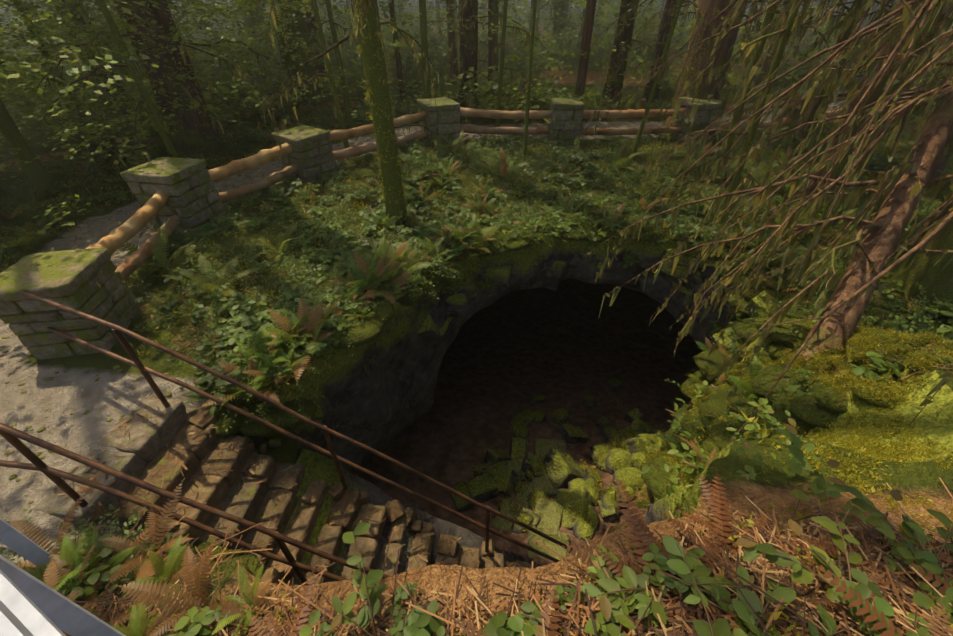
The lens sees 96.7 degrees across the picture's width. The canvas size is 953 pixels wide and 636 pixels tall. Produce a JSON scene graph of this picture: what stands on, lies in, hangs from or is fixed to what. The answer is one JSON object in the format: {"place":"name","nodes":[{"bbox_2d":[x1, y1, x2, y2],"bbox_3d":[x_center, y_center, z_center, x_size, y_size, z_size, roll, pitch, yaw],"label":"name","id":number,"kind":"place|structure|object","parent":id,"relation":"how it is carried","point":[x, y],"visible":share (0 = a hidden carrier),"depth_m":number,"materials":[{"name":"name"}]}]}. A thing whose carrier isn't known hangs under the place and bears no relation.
{"place":"outdoors","nodes":[
{"label":"outdoors","id":0,"kind":"place"},
{"bbox_2d":[0,0,952,635],"bbox_3d":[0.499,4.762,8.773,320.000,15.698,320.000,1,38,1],"label":"forest ground","id":1,"kind":"structure","parent":0,"point":[450,446],"depth_m":6.54,"materials":[{"name":"green plant"}]},
{"bbox_2d":[0,518,125,635],"bbox_3d":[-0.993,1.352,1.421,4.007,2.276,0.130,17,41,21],"label":"information sign","id":2,"kind":"object","parent":1,"relation":"on","point":[15,611],"visible":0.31,"depth_m":1.46,"materials":[{"name":"grey metal"}]},
{"bbox_2d":[34,395,530,584],"bbox_3d":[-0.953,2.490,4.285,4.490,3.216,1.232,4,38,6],"label":"stone stairs","id":3,"kind":"structure","parent":1,"relation":"on","point":[127,462],"depth_m":3.79,"materials":[{"name":"grey stone"}]},
{"bbox_2d":[53,405,514,583],"bbox_3d":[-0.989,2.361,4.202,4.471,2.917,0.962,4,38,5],"label":"step litter","id":4,"kind":"object","parent":3,"relation":"on","point":[88,489],"visible":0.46,"depth_m":3.81,"materials":[{"name":"brown plant"}]},
{"bbox_2d":[0,290,572,584],"bbox_3d":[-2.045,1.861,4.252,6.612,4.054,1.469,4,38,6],"label":"steel handrails","id":5,"kind":"object","parent":1,"relation":"on","point":[10,434],"visible":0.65,"depth_m":3.34,"materials":[{"name":"brown metal"}]},
{"bbox_2d":[281,449,541,584],"bbox_3d":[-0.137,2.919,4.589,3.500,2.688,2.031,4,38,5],"label":"stair steps","id":6,"kind":"structure","parent":1,"relation":"on","point":[379,497],"depth_m":4.45,"materials":[{"name":"grey stone"}]},
{"bbox_2d":[0,107,829,542],"bbox_3d":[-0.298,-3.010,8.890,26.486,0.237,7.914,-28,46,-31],"label":"path pebbles","id":7,"kind":"object","parent":1,"relation":"on","point":[8,453],"visible":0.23,"depth_m":4.10,"materials":[{"name":"stone"}]},
{"bbox_2d":[0,68,942,359],"bbox_3d":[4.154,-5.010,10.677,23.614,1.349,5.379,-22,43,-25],"label":"stone pillars","id":8,"kind":"structure","parent":1,"relation":"on","point":[42,282],"depth_m":5.85,"materials":[{"name":"grey stone"}]},
{"bbox_2d":[86,74,925,280],"bbox_3d":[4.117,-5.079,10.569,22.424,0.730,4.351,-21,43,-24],"label":"wooden fence rails","id":9,"kind":"object","parent":8,"relation":"attached to","point":[145,215],"visible":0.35,"depth_m":8.52,"materials":[{"name":"brown wood"}]},
{"bbox_2d":[0,0,952,635],"bbox_3d":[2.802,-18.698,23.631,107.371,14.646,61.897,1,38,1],"label":"understory foliage","id":10,"kind":"object","parent":1,"relation":"on","point":[78,566],"visible":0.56,"depth_m":5.31,"materials":[{"name":"green plant"}]},
{"bbox_2d":[0,0,952,444],"bbox_3d":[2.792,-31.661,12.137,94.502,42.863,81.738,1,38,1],"label":"forest trunks","id":11,"kind":"object","parent":1,"relation":"on","point":[872,244],"visible":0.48,"depth_m":6.35,"materials":[{"name":"brown plant"}]},
{"bbox_2d":[18,0,952,428],"bbox_3d":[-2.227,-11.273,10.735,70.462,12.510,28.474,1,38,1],"label":"tree branches","id":12,"kind":"object","parent":11,"relation":"hanging from","point":[858,192],"visible":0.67,"depth_m":4.65,"materials":[{"name":"green plant"}]},
{"bbox_2d":[0,122,952,576],"bbox_3d":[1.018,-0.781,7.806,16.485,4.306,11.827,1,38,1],"label":"moss cushions","id":13,"kind":"object","parent":1,"relation":"on","point":[372,330],"visible":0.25,"depth_m":4.38,"materials":[{"name":"green plant"}]},
{"bbox_2d":[0,99,952,635],"bbox_3d":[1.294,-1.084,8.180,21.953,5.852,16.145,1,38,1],"label":"fallen twigs","id":14,"kind":"object","parent":1,"relation":"on","point":[682,621],"visible":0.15,"depth_m":1.63,"materials":[{"name":"brown wood"}]},
{"bbox_2d":[249,221,782,559],"bbox_3d":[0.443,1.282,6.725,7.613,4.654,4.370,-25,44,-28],"label":"mossy rocks","id":15,"kind":"object","parent":1,"relation":"on","point":[552,456],"visible":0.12,"depth_m":6.75,"materials":[{"name":"green stone"}]},
{"bbox_2d":[307,471,952,635],"bbox_3d":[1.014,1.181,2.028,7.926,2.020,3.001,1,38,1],"label":"plant stems","id":16,"kind":"object","parent":1,"relation":"on","point":[694,583],"visible":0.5,"depth_m":1.43,"materials":[{"name":"brown plant"}]}
]}

